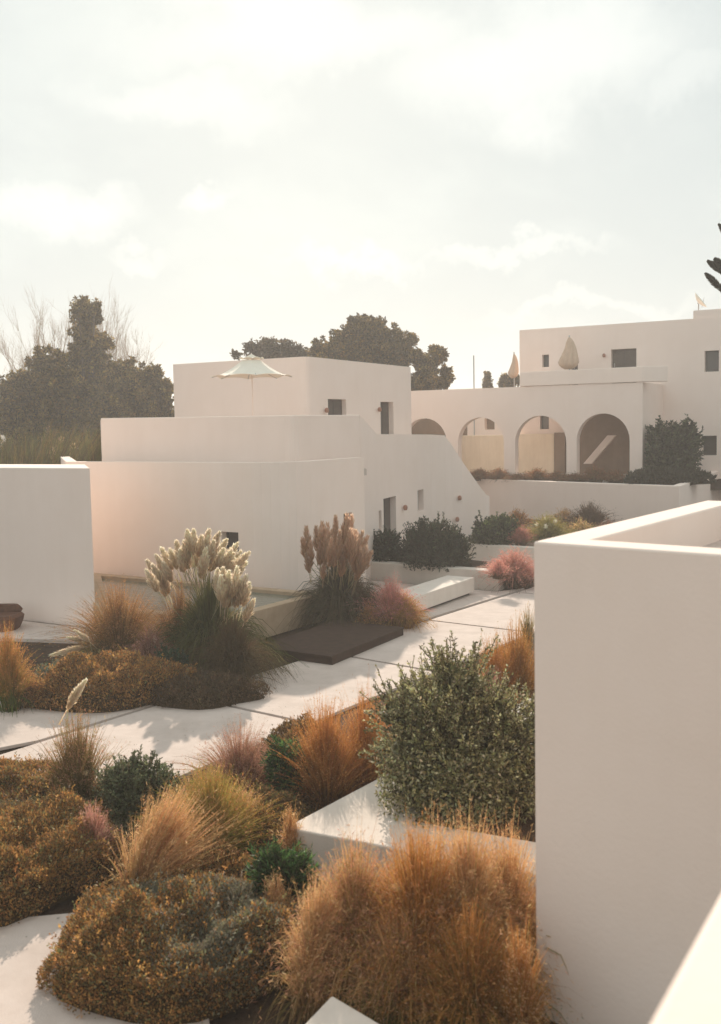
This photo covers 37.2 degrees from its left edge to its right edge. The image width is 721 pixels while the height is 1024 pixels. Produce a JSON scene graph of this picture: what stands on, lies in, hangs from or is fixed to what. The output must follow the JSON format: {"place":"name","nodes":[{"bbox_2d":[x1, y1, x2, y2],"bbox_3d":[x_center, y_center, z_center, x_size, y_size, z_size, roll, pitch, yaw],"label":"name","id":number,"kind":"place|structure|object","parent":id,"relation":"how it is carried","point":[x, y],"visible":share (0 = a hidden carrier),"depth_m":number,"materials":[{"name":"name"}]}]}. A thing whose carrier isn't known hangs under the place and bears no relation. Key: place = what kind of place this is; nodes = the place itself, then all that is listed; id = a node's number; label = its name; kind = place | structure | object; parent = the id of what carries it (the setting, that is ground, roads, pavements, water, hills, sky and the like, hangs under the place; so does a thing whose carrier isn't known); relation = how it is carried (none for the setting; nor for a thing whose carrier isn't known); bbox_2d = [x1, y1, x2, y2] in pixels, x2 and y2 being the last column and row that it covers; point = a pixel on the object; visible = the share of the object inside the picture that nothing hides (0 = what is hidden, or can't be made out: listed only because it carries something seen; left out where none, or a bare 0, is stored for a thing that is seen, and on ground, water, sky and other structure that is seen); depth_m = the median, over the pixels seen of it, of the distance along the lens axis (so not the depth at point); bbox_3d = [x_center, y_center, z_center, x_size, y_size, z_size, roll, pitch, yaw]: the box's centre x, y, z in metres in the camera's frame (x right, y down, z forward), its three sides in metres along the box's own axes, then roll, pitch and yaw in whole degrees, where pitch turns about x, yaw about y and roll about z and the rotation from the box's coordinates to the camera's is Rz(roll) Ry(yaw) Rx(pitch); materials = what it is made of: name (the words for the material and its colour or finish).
{"place":"outdoors","nodes":[
{"label":"outdoors","id":0,"kind":"place"},
{"bbox_2d":[0,621,94,643],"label":"path","id":1,"kind":"structure","parent":0,"point":[29,628],"depth_m":24.59,"materials":[{"name":"concrete"}]},
{"bbox_2d":[0,603,23,631],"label":"pot","id":2,"kind":"object","parent":1,"relation":"on","point":[13,612],"visible":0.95,"depth_m":25.11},
{"bbox_2d":[0,703,153,750],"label":"path","id":3,"kind":"structure","parent":0,"point":[27,726],"depth_m":17.03,"materials":[{"name":"concrete"}]},
{"bbox_2d":[0,913,208,1023],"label":"path","id":4,"kind":"structure","parent":0,"point":[23,1000],"depth_m":9.04,"materials":[{"name":"concrete"}]},
{"bbox_2d":[0,706,288,790],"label":"path","id":5,"kind":"structure","parent":0,"point":[179,733],"depth_m":16.32,"materials":[{"name":"concrete"}]},
{"bbox_2d":[0,581,556,1023],"bbox_3d":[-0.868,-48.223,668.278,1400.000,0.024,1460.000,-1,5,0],"label":"ground","id":6,"kind":"structure","parent":0,"point":[245,1012],"depth_m":11.03,"materials":[{"name":"soil"}]},
{"bbox_2d":[0,616,44,716],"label":"grass clump","id":7,"kind":"object","parent":6,"relation":"on","point":[12,673],"visible":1,"depth_m":17.72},
{"bbox_2d":[0,670,51,712],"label":"grass clump","id":8,"kind":"object","parent":6,"relation":"on","point":[26,694],"visible":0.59,"depth_m":17.96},
{"bbox_2d":[0,751,62,817],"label":"flowering mound","id":9,"kind":"object","parent":6,"relation":"on","point":[13,785],"visible":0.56,"depth_m":13.12,"materials":[{"name":"brown plant"}]},
{"bbox_2d":[0,343,87,450],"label":"tree","id":10,"kind":"object","parent":6,"relation":"on","point":[45,389],"visible":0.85,"depth_m":58.35,"materials":[{"name":"green plant"}]},
{"bbox_2d":[0,464,94,626],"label":"white block house","id":11,"kind":"structure","parent":6,"relation":"on","point":[46,561],"depth_m":25.72,"materials":[{"name":"paint"}]},
{"bbox_2d":[0,420,101,463],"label":"reed bed","id":12,"kind":"object","parent":6,"relation":"on","point":[54,451],"visible":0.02,"depth_m":40.01,"materials":[{"name":"green plant"}]},
{"bbox_2d":[0,286,108,372],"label":"bare tree","id":13,"kind":"object","parent":6,"relation":"on","point":[40,333],"visible":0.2,"depth_m":67.25,"materials":[{"name":"brown bark"}]},
{"bbox_2d":[0,783,132,926],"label":"flowering mound","id":14,"kind":"object","parent":6,"relation":"on","point":[45,864],"visible":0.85,"depth_m":10.87,"materials":[{"name":"brown plant"}]},
{"bbox_2d":[16,703,128,804],"bbox_3d":[-3.469,3.046,13.066,1.586,1.554,1.512,-1,5,0],"label":"grass clump","id":15,"kind":"object","parent":6,"relation":"on","point":[76,760],"visible":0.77,"depth_m":12.97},
{"bbox_2d":[49,629,95,657],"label":"pampas grass","id":16,"kind":"object","parent":6,"relation":"on","point":[77,648],"depth_m":20.43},
{"bbox_2d":[58,678,87,778],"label":"pampas grass","id":17,"kind":"object","parent":6,"relation":"on","point":[76,693],"depth_m":14.41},
{"bbox_2d":[66,294,115,422],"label":"columnar tree","id":18,"kind":"object","parent":6,"relation":"on","point":[89,347],"visible":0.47,"depth_m":60.80,"materials":[{"name":"green plant"}]},
{"bbox_2d":[71,800,126,869],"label":"grass clump","id":19,"kind":"object","parent":6,"relation":"on","point":[99,828],"visible":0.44,"depth_m":11.24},
{"bbox_2d":[24,574,174,665],"bbox_3d":[-4.925,2.239,21.330,3.876,2.088,3.466,-1,5,0],"label":"grass clump","id":20,"kind":"object","parent":6,"relation":"on","point":[116,626],"visible":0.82,"depth_m":21.12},
{"bbox_2d":[47,275,162,368],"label":"bare tree","id":21,"kind":"object","parent":6,"relation":"on","point":[114,351],"visible":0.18,"depth_m":66.98,"materials":[{"name":"brown bark"}]},
{"bbox_2d":[22,645,201,712],"bbox_3d":[-4.290,2.795,18.616,3.257,0.873,2.508,-1,5,0],"label":"flowering mound","id":22,"kind":"object","parent":6,"relation":"on","point":[117,680],"visible":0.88,"depth_m":18.04,"materials":[{"name":"brown plant"}]},
{"bbox_2d":[70,355,174,447],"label":"tree","id":23,"kind":"object","parent":6,"relation":"on","point":[127,389],"visible":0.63,"depth_m":58.63,"materials":[{"name":"green plant"}]},
{"bbox_2d":[91,744,191,842],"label":"shrub","id":24,"kind":"object","parent":6,"relation":"on","point":[126,786],"visible":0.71,"depth_m":12.13,"materials":[{"name":"green plant"}]},
{"bbox_2d":[123,620,190,671],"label":"grass clump","id":25,"kind":"object","parent":6,"relation":"on","point":[152,640],"visible":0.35,"depth_m":19.88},
{"bbox_2d":[126,574,201,651],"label":"grass clump","id":26,"kind":"object","parent":6,"relation":"on","point":[175,605],"visible":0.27,"depth_m":20.93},
{"bbox_2d":[35,865,307,1023],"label":"flowering mound","id":27,"kind":"object","parent":6,"relation":"on","point":[132,951],"visible":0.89,"depth_m":8.80,"materials":[{"name":"brown plant"}]},
{"bbox_2d":[154,642,191,676],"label":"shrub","id":28,"kind":"object","parent":6,"relation":"on","point":[179,657],"visible":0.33,"depth_m":19.12,"materials":[{"name":"green plant"}]},
{"bbox_2d":[98,771,249,898],"bbox_3d":[-1.948,3.267,10.542,1.759,1.472,1.495,-1,5,0],"label":"grass clump","id":29,"kind":"object","parent":6,"relation":"on","point":[165,842],"visible":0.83,"depth_m":10.42,"materials":[{"name":"plant"}]},
{"bbox_2d":[124,836,258,901],"bbox_3d":[-1.522,3.514,10.660,1.615,0.599,1.076,-1,5,0],"label":"flowering mound","id":30,"kind":"object","parent":6,"relation":"on","point":[234,865],"visible":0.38,"depth_m":10.58,"materials":[{"name":"brown plant"}]},
{"bbox_2d":[116,757,296,868],"bbox_3d":[-1.615,3.216,11.409,1.980,1.377,1.929,1,5,29],"label":"grass clump","id":31,"kind":"object","parent":6,"relation":"on","point":[209,786],"visible":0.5,"depth_m":11.31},
{"bbox_2d":[93,573,322,638],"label":"raised pool","id":32,"kind":"structure","parent":6,"relation":"on","point":[273,615],"depth_m":24.73,"materials":[{"name":"concrete"}]},
{"bbox_2d":[102,579,297,612],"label":"water","id":33,"kind":"structure","parent":32,"relation":"in","point":[261,599],"depth_m":26.43,"materials":[{"name":"grey liquid"}]},
{"bbox_2d":[147,667,275,709],"bbox_3d":[-2.566,2.955,18.383,2.212,0.533,1.760,-1,5,0],"label":"flowering mound","id":34,"kind":"object","parent":6,"relation":"on","point":[205,692],"visible":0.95,"depth_m":18.04,"materials":[{"name":"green plant"}]},
{"bbox_2d":[136,527,308,680],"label":"pampas grass","id":35,"kind":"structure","parent":6,"relation":"on","point":[229,589],"depth_m":20.64,"materials":[{"name":"plant"}]},
{"bbox_2d":[161,714,308,797],"bbox_3d":[-1.511,3.122,13.310,2.282,1.295,2.146,-1,5,0],"label":"grass clump","id":36,"kind":"object","parent":6,"relation":"on","point":[238,757],"visible":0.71,"depth_m":13.23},
{"bbox_2d":[184,603,300,693],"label":"grass clump","id":37,"kind":"object","parent":6,"relation":"on","point":[231,651],"visible":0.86,"depth_m":19.26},
{"bbox_2d":[227,777,286,853],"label":"grass clump","id":38,"kind":"object","parent":6,"relation":"on","point":[249,802],"visible":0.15,"depth_m":11.79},
{"bbox_2d":[237,802,285,868],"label":"grass clump","id":39,"kind":"object","parent":6,"relation":"on","point":[269,827],"visible":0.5,"depth_m":11.54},
{"bbox_2d":[230,336,311,359],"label":"tree","id":40,"kind":"object","parent":6,"relation":"on","point":[265,348],"visible":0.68,"depth_m":62.60,"materials":[{"name":"green plant"}]},
{"bbox_2d":[61,357,489,590],"bbox_3d":[-3.224,-1.929,38.714,12.887,7.150,20.454,1,5,24],"label":"white villa","id":41,"kind":"object","parent":6,"relation":"on","point":[311,442],"visible":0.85,"depth_m":30.43,"materials":[{"name":"paint"}]},
{"bbox_2d":[212,353,292,415],"bbox_3d":[-3.408,-3.275,33.842,2.402,3.470,2.402,0,5,11],"label":"parasol","id":42,"kind":"object","parent":41,"relation":"on","point":[250,368],"visible":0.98,"depth_m":33.40,"materials":[{"name":"beige fabric"}]},
{"bbox_2d":[380,402,388,433],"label":"door","id":43,"kind":"structure","parent":41,"relation":"in","point":[384,406],"depth_m":43.61,"materials":[{"name":"grey wood"}]},
{"bbox_2d":[235,779,318,852],"bbox_3d":[-1.027,3.374,12.000,1.217,0.649,1.023,-1,5,0],"label":"flowering mound","id":44,"kind":"object","parent":6,"relation":"on","point":[288,799],"visible":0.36,"depth_m":12.01,"materials":[{"name":"brown plant"}]},
{"bbox_2d":[257,866,301,925],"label":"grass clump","id":45,"kind":"object","parent":6,"relation":"on","point":[276,894],"visible":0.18,"depth_m":9.59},
{"bbox_2d":[241,835,324,904],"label":"shrub","id":46,"kind":"object","parent":6,"relation":"on","point":[290,864],"visible":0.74,"depth_m":9.84,"materials":[{"name":"green plant"}]},
{"bbox_2d":[258,733,314,802],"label":"shrub","id":47,"kind":"object","parent":6,"relation":"on","point":[273,759],"visible":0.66,"depth_m":12.93,"materials":[{"name":"green plant"}]},
{"bbox_2d":[257,711,319,775],"bbox_3d":[-0.906,3.111,14.514,1.139,0.772,1.348,-1,5,0],"label":"flowering mound","id":48,"kind":"object","parent":6,"relation":"on","point":[282,729],"visible":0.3,"depth_m":14.62,"materials":[{"name":"brown plant"}]},
{"bbox_2d":[270,803,310,850],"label":"grass clump","id":49,"kind":"object","parent":6,"relation":"on","point":[289,835],"visible":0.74,"depth_m":11.10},
{"bbox_2d":[261,859,367,1023],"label":"grass clump","id":50,"kind":"object","parent":6,"relation":"on","point":[307,927],"visible":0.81,"depth_m":8.28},
{"bbox_2d":[265,776,376,815],"bbox_3d":[-0.185,3.376,13.099,2.092,0.444,1.134,-1,5,0],"label":"flowering mound","id":51,"kind":"object","parent":6,"relation":"on","point":[311,802],"visible":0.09,"depth_m":12.82,"materials":[{"name":"brown plant"}]},
{"bbox_2d":[261,688,383,812],"bbox_3d":[-0.402,2.955,12.946,1.669,1.742,1.661,-1,5,0],"label":"grass clump","id":52,"kind":"object","parent":6,"relation":"on","point":[327,774],"visible":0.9,"depth_m":12.79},
{"bbox_2d":[261,620,404,664],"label":"deck","id":53,"kind":"structure","parent":6,"relation":"on","point":[334,643],"depth_m":22.33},
{"bbox_2d":[275,512,395,637],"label":"pampas grass","id":54,"kind":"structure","parent":6,"relation":"on","point":[350,541],"depth_m":24.69,"materials":[{"name":"plant"}]},
{"bbox_2d":[243,812,433,1023],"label":"grass clump","id":55,"kind":"object","parent":6,"relation":"on","point":[350,892],"visible":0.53,"depth_m":8.38,"materials":[{"name":"plant"}]},
{"bbox_2d":[306,997,377,1023],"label":"garden wall","id":56,"kind":"structure","parent":6,"relation":"on","point":[332,1010],"depth_m":7.49,"materials":[{"name":"paint"}]},
{"bbox_2d":[301,573,385,626],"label":"grass clump","id":57,"kind":"object","parent":6,"relation":"on","point":[359,597],"visible":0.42,"depth_m":24.93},
{"bbox_2d":[305,312,419,366],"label":"tree","id":58,"kind":"object","parent":6,"relation":"on","point":[366,338],"visible":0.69,"depth_m":60.67,"materials":[{"name":"green plant"}]},
{"bbox_2d":[331,664,396,787],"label":"grass clump","id":59,"kind":"object","parent":6,"relation":"on","point":[361,715],"visible":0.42,"depth_m":13.22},
{"bbox_2d":[353,599,387,624],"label":"grass clump","id":60,"kind":"object","parent":6,"relation":"on","point":[372,618],"visible":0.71,"depth_m":24.44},
{"bbox_2d":[312,889,464,1023],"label":"grass clump","id":61,"kind":"object","parent":6,"relation":"on","point":[399,982],"visible":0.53,"depth_m":8.07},
{"bbox_2d":[348,571,434,631],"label":"grass clump","id":62,"kind":"object","parent":6,"relation":"on","point":[387,597],"visible":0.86,"depth_m":24.46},
{"bbox_2d":[283,806,517,1023],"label":"grass clump","id":63,"kind":"object","parent":6,"relation":"on","point":[411,876],"visible":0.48,"depth_m":8.24,"materials":[{"name":"plant"}]},
{"bbox_2d":[383,589,439,631],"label":"grass clump","id":64,"kind":"object","parent":6,"relation":"on","point":[411,620],"visible":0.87,"depth_m":24.38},
{"bbox_2d":[292,698,535,910],"bbox_3d":[2.957,3.349,12.786,4.502,0.500,6.776,2,5,33],"label":"planter rim","id":65,"kind":"object","parent":6,"relation":"on","point":[322,830],"visible":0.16,"depth_m":11.07,"materials":[{"name":"white concrete"}]},
{"bbox_2d":[408,344,455,390],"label":"pine tree","id":66,"kind":"object","parent":6,"relation":"on","point":[425,376],"visible":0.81,"depth_m":58.92,"materials":[{"name":"green plant"}]},
{"bbox_2d":[290,803,577,1023],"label":"grass clump","id":67,"kind":"object","parent":6,"relation":"on","point":[441,915],"visible":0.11,"depth_m":8.21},
{"bbox_2d":[396,560,491,567],"bbox_3d":[2.809,1.705,33.577,5.087,0.440,4.162,2,6,35],"label":"planting bed","id":68,"kind":"object","parent":6,"relation":"on","point":[476,563],"visible":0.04,"depth_m":32.42,"materials":[{"name":"soil"}]},
{"bbox_2d":[372,525,403,561],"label":"shrub","id":69,"kind":"object","parent":68,"relation":"on","point":[386,543],"visible":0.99,"depth_m":32.58,"materials":[{"name":"green plant"}]},
{"bbox_2d":[398,511,476,571],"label":"shrub","id":70,"kind":"object","parent":68,"relation":"on","point":[430,542],"visible":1,"depth_m":31.12,"materials":[{"name":"green plant"}]},
{"bbox_2d":[371,560,526,590],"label":"planter wall","id":71,"kind":"structure","parent":6,"relation":"on","point":[380,570],"depth_m":31.38,"materials":[{"name":"white concrete"}]},
{"bbox_2d":[356,797,565,1023],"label":"grass clump","id":72,"kind":"object","parent":6,"relation":"on","point":[466,854],"visible":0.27,"depth_m":8.40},
{"bbox_2d":[365,891,592,1023],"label":"grass clump","id":73,"kind":"object","parent":6,"relation":"on","point":[461,967],"visible":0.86,"depth_m":7.78,"materials":[{"name":"plant"}]},
{"bbox_2d":[424,776,535,841],"bbox_3d":[3.505,3.340,13.158,3.441,0.420,5.986,1,5,28],"label":"planting bed","id":74,"kind":"object","parent":6,"relation":"on","point":[524,828],"depth_m":11.28,"materials":[{"name":"soil"}]},
{"bbox_2d":[358,628,534,833],"bbox_3d":[1.204,2.310,11.695,2.481,2.073,1.701,-1,5,0],"label":"shrub","id":75,"kind":"object","parent":74,"relation":"on","point":[442,748],"visible":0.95,"depth_m":11.41,"materials":[{"name":"green plant"}]},
{"bbox_2d":[462,629,528,711],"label":"grass clump","id":76,"kind":"object","parent":6,"relation":"on","point":[495,658],"visible":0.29,"depth_m":17.18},
{"bbox_2d":[465,542,533,561],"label":"planter wall","id":77,"kind":"structure","parent":6,"relation":"on","point":[486,551],"depth_m":36.09,"materials":[{"name":"white concrete"}]},
{"bbox_2d":[473,545,533,594],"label":"grass clump","id":78,"kind":"object","parent":6,"relation":"on","point":[522,576],"visible":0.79,"depth_m":30.12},
{"bbox_2d":[478,610,534,700],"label":"grass clump","id":79,"kind":"object","parent":6,"relation":"on","point":[522,663],"visible":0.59,"depth_m":17.45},
{"bbox_2d":[470,904,560,1023],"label":"grass clump","id":80,"kind":"object","parent":6,"relation":"on","point":[521,994],"visible":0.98,"depth_m":7.55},
{"bbox_2d":[466,798,564,1021],"bbox_3d":[1.180,3.347,8.760,1.731,2.107,1.606,-1,5,0],"label":"grass clump","id":81,"kind":"object","parent":6,"relation":"on","point":[522,884],"visible":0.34,"depth_m":8.61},
{"bbox_2d":[469,516,571,546],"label":"planting bed","id":82,"kind":"object","parent":6,"relation":"on","point":[530,544],"depth_m":41.96,"materials":[{"name":"soil"}]},
{"bbox_2d":[471,510,517,546],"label":"shrub","id":83,"kind":"object","parent":82,"relation":"on","point":[492,530],"visible":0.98,"depth_m":36.42,"materials":[{"name":"green plant"}]},
{"bbox_2d":[505,524,538,545],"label":"grass clump","id":84,"kind":"object","parent":82,"relation":"on","point":[520,536],"visible":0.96,"depth_m":36.05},
{"bbox_2d":[522,510,578,543],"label":"grass clump","id":85,"kind":"object","parent":82,"relation":"on","point":[546,528],"visible":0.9,"depth_m":36.57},
{"bbox_2d":[557,500,622,528],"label":"grass clump","id":86,"kind":"object","parent":82,"relation":"on","point":[591,514],"visible":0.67,"depth_m":40.34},
{"bbox_2d":[515,600,534,654],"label":"grass clump","id":87,"kind":"object","parent":6,"relation":"on","point":[527,622],"visible":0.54,"depth_m":21.37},
{"bbox_2d":[411,309,720,500],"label":"white arcade house","id":88,"kind":"structure","parent":6,"relation":"on","point":[610,395],"depth_m":49.04,"materials":[{"name":"paint"}]},
{"bbox_2d":[554,433,565,472],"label":"courtyard door leaf","id":89,"kind":"structure","parent":88,"relation":"in","point":[559,438],"depth_m":51.44,"materials":[{"name":"brown paint"}]},
{"bbox_2d":[558,335,578,369],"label":"parasol","id":90,"kind":"object","parent":88,"relation":"on","point":[569,359],"visible":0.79,"depth_m":49.36,"materials":[{"name":"beige fabric"}]},
{"bbox_2d":[612,348,635,382],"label":"door","id":91,"kind":"structure","parent":88,"relation":"in","point":[620,357],"depth_m":50.12,"materials":[{"name":"grey wood"}]},
{"bbox_2d":[703,436,716,454],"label":"window","id":92,"kind":"structure","parent":88,"relation":"in","point":[711,448],"depth_m":48.42,"materials":[{"name":"grey glass"}]},
{"bbox_2d":[706,351,718,371],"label":"window","id":93,"kind":"structure","parent":88,"relation":"in","point":[712,357],"depth_m":48.10,"materials":[{"name":"grey glass"}]},
{"bbox_2d":[477,471,717,522],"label":"retaining wall","id":94,"kind":"structure","parent":6,"relation":"on","point":[533,498],"depth_m":44.68,"materials":[{"name":"white paint"}]},
{"bbox_2d":[602,479,720,489],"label":"planting bed","id":95,"kind":"object","parent":94,"relation":"on","point":[716,485],"visible":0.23,"depth_m":46.48,"materials":[{"name":"soil"}]},
{"bbox_2d":[571,464,609,482],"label":"grass clump","id":96,"kind":"object","parent":95,"relation":"on","point":[596,472],"visible":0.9,"depth_m":45.84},
{"bbox_2d":[590,469,625,482],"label":"grass clump","id":97,"kind":"object","parent":95,"relation":"on","point":[616,477],"visible":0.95,"depth_m":45.27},
{"bbox_2d":[623,465,716,485],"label":"flowering mound","id":98,"kind":"object","parent":95,"relation":"on","point":[661,475],"visible":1,"depth_m":42.58,"materials":[{"name":"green plant"}]},
{"bbox_2d":[644,414,707,468],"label":"climbing shrub","id":99,"kind":"object","parent":95,"relation":"on","point":[678,445],"visible":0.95,"depth_m":45.30,"materials":[{"name":"green plant"}]},
{"bbox_2d":[534,501,720,1023],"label":"wall","id":100,"kind":"structure","parent":6,"relation":"on","point":[627,617],"depth_m":7.71,"materials":[{"name":"paint"}]},
{"bbox_2d":[651,896,720,1023],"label":"terrace parapet","id":101,"kind":"structure","parent":100,"relation":"attached to","point":[693,995],"depth_m":2.09,"materials":[{"name":"white paint"}]},
{"bbox_2d":[704,223,720,291],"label":"norfolk pine","id":102,"kind":"object","parent":6,"relation":"on","point":[712,279],"visible":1,"depth_m":29.54,"materials":[{"name":"green plant"}]},
{"bbox_2d":[231,657,431,720],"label":"path","id":103,"kind":"structure","parent":0,"point":[326,679],"depth_m":19.15,"materials":[{"name":"concrete"}]},
{"bbox_2d":[0,0,720,405],"label":"sky","id":104,"kind":"structure","parent":0,"point":[468,176],"materials":[{"name":"white"}]},
{"bbox_2d":[353,620,529,670],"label":"path","id":105,"kind":"structure","parent":0,"point":[402,649],"depth_m":22.82,"materials":[{"name":"concrete"}]},
{"bbox_2d":[366,580,524,621],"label":"path","id":106,"kind":"structure","parent":0,"point":[475,597],"depth_m":28.41,"materials":[{"name":"concrete"}]},
{"bbox_2d":[368,575,473,616],"bbox_3d":[1.497,2.228,27.217,0.850,0.510,5.311,1,5,29],"label":"bench","id":107,"kind":"object","parent":106,"relation":"on","point":[440,591],"visible":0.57,"depth_m":27.75,"materials":[{"name":"white concrete"}]},
{"bbox_2d":[476,558,519,582],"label":"grass clump","id":108,"kind":"object","parent":106,"relation":"on","point":[497,569],"visible":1,"depth_m":29.04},
{"bbox_2d":[430,593,534,633],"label":"path","id":109,"kind":"structure","parent":0,"point":[491,613],"depth_m":26.14,"materials":[{"name":"concrete"}]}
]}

